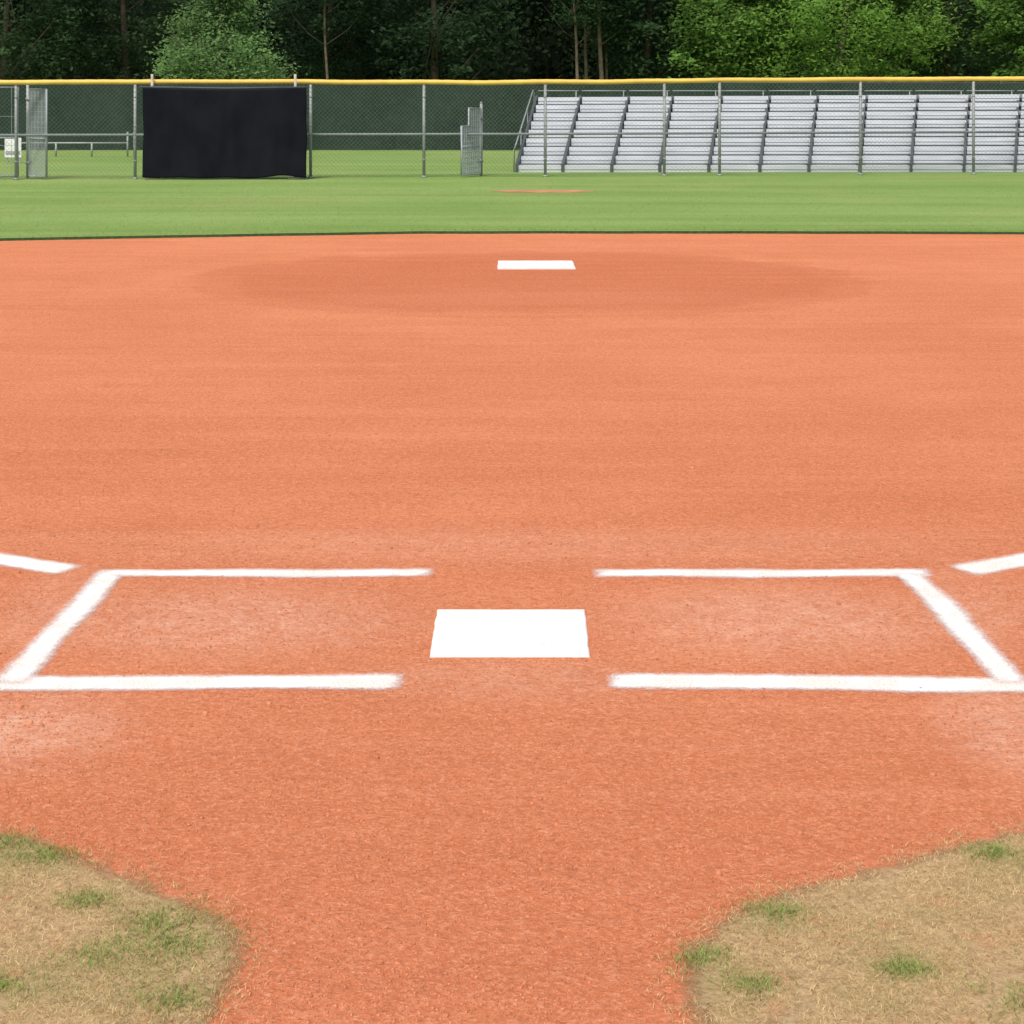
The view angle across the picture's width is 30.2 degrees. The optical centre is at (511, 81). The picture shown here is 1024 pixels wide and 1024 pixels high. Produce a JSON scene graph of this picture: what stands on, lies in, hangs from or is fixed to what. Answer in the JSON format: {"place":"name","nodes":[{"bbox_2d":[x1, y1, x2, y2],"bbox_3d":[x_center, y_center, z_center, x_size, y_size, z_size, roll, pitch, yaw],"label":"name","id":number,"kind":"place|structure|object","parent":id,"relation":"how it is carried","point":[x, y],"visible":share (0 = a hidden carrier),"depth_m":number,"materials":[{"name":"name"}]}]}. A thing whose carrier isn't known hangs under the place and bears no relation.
{"place":"outdoors","nodes":[
{"label":"outdoors","id":0,"kind":"place"},
{"bbox_2d":[0,233,1023,1023],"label":"infield dirt","id":1,"kind":"structure","parent":0,"point":[696,331],"depth_m":6.69,"materials":[{"name":"soil"}]},
{"bbox_2d":[0,553,74,573],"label":"foul line marking","id":2,"kind":"object","parent":1,"relation":"on","point":[44,566],"visible":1,"depth_m":6.67,"materials":[{"name":"white paint"}]},
{"bbox_2d":[0,836,238,1023],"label":"dry grass patch","id":3,"kind":"object","parent":1,"relation":"on","point":[185,976],"visible":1,"depth_m":3.70,"materials":[{"name":"beige plant"}]},
{"bbox_2d":[0,814,296,1023],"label":"grass","id":4,"kind":"structure","parent":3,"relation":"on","point":[50,854],"depth_m":3.73,"materials":[{"name":"green plant"}]},
{"bbox_2d":[0,568,432,690],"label":"batters box marking","id":5,"kind":"object","parent":1,"relation":"on","point":[25,666],"visible":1,"depth_m":5.42,"materials":[{"name":"white paint"}]},
{"bbox_2d":[430,609,589,657],"bbox_3d":[-0.004,1.695,5.848,0.477,0.008,0.497,0,0,0],"label":"home plate","id":6,"kind":"object","parent":1,"relation":"on","point":[510,633],"visible":1,"depth_m":5.83,"materials":[{"name":"white rubber"}]},
{"bbox_2d":[497,261,575,268],"bbox_3d":[0.221,1.690,17.551,0.714,0.017,0.712,0,0,0],"label":"pitching plate","id":7,"kind":"object","parent":1,"relation":"on","point":[535,265],"visible":1,"depth_m":17.42,"materials":[{"name":"white rubber"}]},
{"bbox_2d":[596,568,1023,693],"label":"batters box marking","id":8,"kind":"object","parent":1,"relation":"on","point":[952,616],"visible":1,"depth_m":5.41,"materials":[{"name":"white paint"}]},
{"bbox_2d":[688,833,1023,1023],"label":"dry grass patch","id":9,"kind":"object","parent":1,"relation":"on","point":[1011,969],"visible":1,"depth_m":3.70,"materials":[{"name":"beige plant"}]},
{"bbox_2d":[615,809,1023,1023],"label":"grass","id":10,"kind":"structure","parent":9,"relation":"on","point":[781,909],"depth_m":3.72,"materials":[{"name":"green plant"}]},
{"bbox_2d":[952,553,1023,573],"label":"foul line marking","id":11,"kind":"object","parent":1,"relation":"on","point":[997,564],"visible":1,"depth_m":6.67,"materials":[{"name":"white paint"}]},
{"bbox_2d":[0,149,1023,240],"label":"outfield grass","id":12,"kind":"structure","parent":0,"point":[286,202],"depth_m":26.55,"materials":[{"name":"green plant"}]},
{"bbox_2d":[5,138,20,162],"bbox_3d":[-10.240,1.405,39.005,0.340,0.520,0.051,0,0,0],"label":"notice board","id":13,"kind":"object","parent":12,"relation":"on","point":[7,149],"visible":0.66,"depth_m":38.98,"materials":[{"name":"metal"}]},
{"bbox_2d":[0,0,93,79],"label":"tree","id":14,"kind":"object","parent":12,"relation":"on","point":[29,51],"visible":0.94,"depth_m":57.77,"materials":[{"name":"green plant"}]},
{"bbox_2d":[21,132,133,155],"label":"pipe rail","id":15,"kind":"object","parent":12,"relation":"on","point":[92,143],"visible":0.62,"depth_m":42.48,"materials":[{"name":"metal"}]},
{"bbox_2d":[48,0,210,79],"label":"tree","id":16,"kind":"object","parent":12,"relation":"on","point":[125,64],"visible":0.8,"depth_m":60.81,"materials":[{"name":"green plant"}]},
{"bbox_2d":[139,74,308,178],"bbox_3d":[-4.931,0.765,32.558,2.901,1.801,0.203,0,0,-1],"label":"black screen","id":17,"kind":"object","parent":12,"relation":"on","point":[242,132],"visible":1,"depth_m":32.50,"materials":[{"name":"fabric"}]},
{"bbox_2d":[143,0,307,79],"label":"tree","id":18,"kind":"object","parent":12,"relation":"on","point":[198,42],"visible":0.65,"depth_m":55.11,"materials":[{"name":"green plant"}]},
{"bbox_2d":[278,0,379,79],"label":"tree","id":19,"kind":"object","parent":12,"relation":"on","point":[325,3],"visible":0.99,"depth_m":58.89,"materials":[{"name":"green plant"}]},
{"bbox_2d":[250,0,408,79],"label":"tree","id":20,"kind":"object","parent":12,"relation":"on","point":[310,64],"visible":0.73,"depth_m":62.07,"materials":[{"name":"green plant"}]},
{"bbox_2d":[345,0,528,79],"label":"tree","id":21,"kind":"object","parent":12,"relation":"on","point":[435,26],"visible":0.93,"depth_m":59.66,"materials":[{"name":"green plant"}]},
{"bbox_2d":[0,81,1023,149],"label":"windscreen fence","id":22,"kind":"object","parent":12,"relation":"on","point":[435,96],"visible":0.27,"depth_m":46.50,"materials":[{"name":"green fabric"}]},
{"bbox_2d":[0,76,1023,179],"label":"chain link fence","id":23,"kind":"object","parent":12,"relation":"on","point":[545,82],"visible":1,"depth_m":33.45,"materials":[{"name":"metal"}]},
{"bbox_2d":[0,87,18,176],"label":"open gate","id":24,"kind":"structure","parent":23,"relation":"attached to","point":[11,174],"depth_m":32.65,"materials":[{"name":"metal"}]},
{"bbox_2d":[25,85,47,178],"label":"open gate","id":25,"kind":"structure","parent":23,"relation":"attached to","point":[29,106],"depth_m":32.69,"materials":[{"name":"metal"}]},
{"bbox_2d":[460,102,482,175],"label":"open gate","id":26,"kind":"structure","parent":23,"relation":"attached to","point":[478,145],"depth_m":33.44,"materials":[{"name":"metal"}]},
{"bbox_2d":[496,190,592,192],"bbox_3d":[0.483,1.665,29.003,1.588,0.002,0.806,0,0,0],"label":"worn dirt patch","id":27,"kind":"object","parent":12,"relation":"on","point":[546,191],"visible":1,"depth_m":28.90,"materials":[{"name":"orange soil"}]},
{"bbox_2d":[513,90,580,171],"bbox_3d":[0.717,0.925,36.640,0.989,1.546,3.158,0,0,7],"label":"bleacher section","id":28,"kind":"object","parent":12,"relation":"on","point":[568,112],"visible":0.82,"depth_m":36.47,"materials":[{"name":"metal"}]},
{"bbox_2d":[525,0,615,79],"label":"tree","id":29,"kind":"object","parent":12,"relation":"on","point":[575,16],"visible":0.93,"depth_m":58.97,"materials":[{"name":"green plant"}]},
{"bbox_2d":[536,0,642,79],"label":"tree","id":30,"kind":"object","parent":12,"relation":"on","point":[585,44],"visible":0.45,"depth_m":60.69,"materials":[{"name":"green plant"}]},
{"bbox_2d":[564,90,628,171],"bbox_3d":[1.648,0.932,36.667,0.964,1.532,3.134,0,0,9],"label":"bleacher section","id":31,"kind":"object","parent":12,"relation":"on","point":[600,124],"visible":0.86,"depth_m":36.48,"materials":[{"name":"metal"}]},
{"bbox_2d":[564,0,658,79],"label":"tree","id":32,"kind":"object","parent":12,"relation":"on","point":[606,60],"visible":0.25,"depth_m":60.83,"materials":[{"name":"plant"}]},
{"bbox_2d":[564,0,663,79],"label":"tree","id":33,"kind":"object","parent":12,"relation":"on","point":[597,14],"visible":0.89,"depth_m":59.36,"materials":[{"name":"green plant"}]},
{"bbox_2d":[560,0,719,78],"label":"tree","id":34,"kind":"object","parent":12,"relation":"on","point":[648,27],"visible":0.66,"depth_m":60.37,"materials":[{"name":"green plant"}]},
{"bbox_2d":[613,90,672,171],"bbox_3d":[2.539,0.932,36.667,0.921,1.532,3.131,0,0,9],"label":"bleacher section","id":35,"kind":"object","parent":12,"relation":"on","point":[644,145],"visible":0.79,"depth_m":36.48,"materials":[{"name":"metal"}]},
{"bbox_2d":[661,90,721,171],"bbox_3d":[3.470,0.932,36.666,0.984,1.532,3.152,0,0,10],"label":"bleacher section","id":36,"kind":"object","parent":12,"relation":"on","point":[682,116],"visible":0.66,"depth_m":36.49,"materials":[{"name":"metal"}]},
{"bbox_2d":[657,0,811,78],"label":"tree","id":37,"kind":"object","parent":12,"relation":"on","point":[726,32],"visible":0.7,"depth_m":58.12,"materials":[{"name":"green plant"}]},
{"bbox_2d":[710,90,768,171],"bbox_3d":[4.400,0.932,36.666,0.980,1.532,3.175,0,0,11],"label":"bleacher section","id":38,"kind":"object","parent":12,"relation":"on","point":[742,118],"visible":0.8,"depth_m":36.49,"materials":[{"name":"metal"}]},
{"bbox_2d":[761,90,816,171],"bbox_3d":[5.349,0.932,36.666,0.965,1.532,3.184,0,0,11],"label":"bleacher section","id":39,"kind":"object","parent":12,"relation":"on","point":[795,110],"visible":0.82,"depth_m":36.49,"materials":[{"name":"metal"}]},
{"bbox_2d":[810,90,865,171],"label":"bleacher section","id":40,"kind":"object","parent":12,"relation":"on","point":[844,111],"visible":0.66,"depth_m":36.49,"materials":[{"name":"metal"}]},
{"bbox_2d":[720,0,964,77],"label":"tree","id":41,"kind":"object","parent":12,"relation":"on","point":[852,65],"visible":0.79,"depth_m":56.83,"materials":[{"name":"green plant"}]},
{"bbox_2d":[862,90,916,171],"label":"bleacher section","id":42,"kind":"object","parent":12,"relation":"on","point":[873,153],"visible":0.77,"depth_m":36.48,"materials":[{"name":"metal"}]},
{"bbox_2d":[851,0,1023,81],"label":"tree","id":43,"kind":"object","parent":12,"relation":"on","point":[949,59],"visible":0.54,"depth_m":59.50,"materials":[{"name":"green plant"}]},
{"bbox_2d":[909,90,967,171],"bbox_3d":[8.256,0.932,36.666,1.042,1.532,3.277,0,0,14],"label":"bleacher section","id":44,"kind":"object","parent":12,"relation":"on","point":[924,146],"visible":0.86,"depth_m":36.48,"materials":[{"name":"metal"}]},
{"bbox_2d":[962,90,1018,171],"bbox_3d":[9.255,0.932,36.665,1.026,1.532,3.300,0,0,15],"label":"bleacher section","id":45,"kind":"object","parent":12,"relation":"on","point":[994,104],"visible":0.81,"depth_m":36.48,"materials":[{"name":"metal"}]},
{"bbox_2d":[960,0,1023,81],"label":"tree","id":46,"kind":"object","parent":12,"relation":"on","point":[1004,8],"visible":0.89,"depth_m":57.68,"materials":[{"name":"green plant"}]},
{"bbox_2d":[1013,90,1023,171],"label":"bleacher section","id":47,"kind":"object","parent":12,"relation":"on","point":[1020,147],"visible":0.79,"depth_m":36.17,"materials":[{"name":"metal"}]},
{"label":"ground","id":48,"kind":"structure","parent":0,"visible":0},
{"bbox_2d":[0,0,1023,81],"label":"woodland","id":49,"kind":"object","parent":48,"relation":"on","point":[542,53],"visible":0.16,"depth_m":66.83,"materials":[{"name":"green plant"}]}
]}

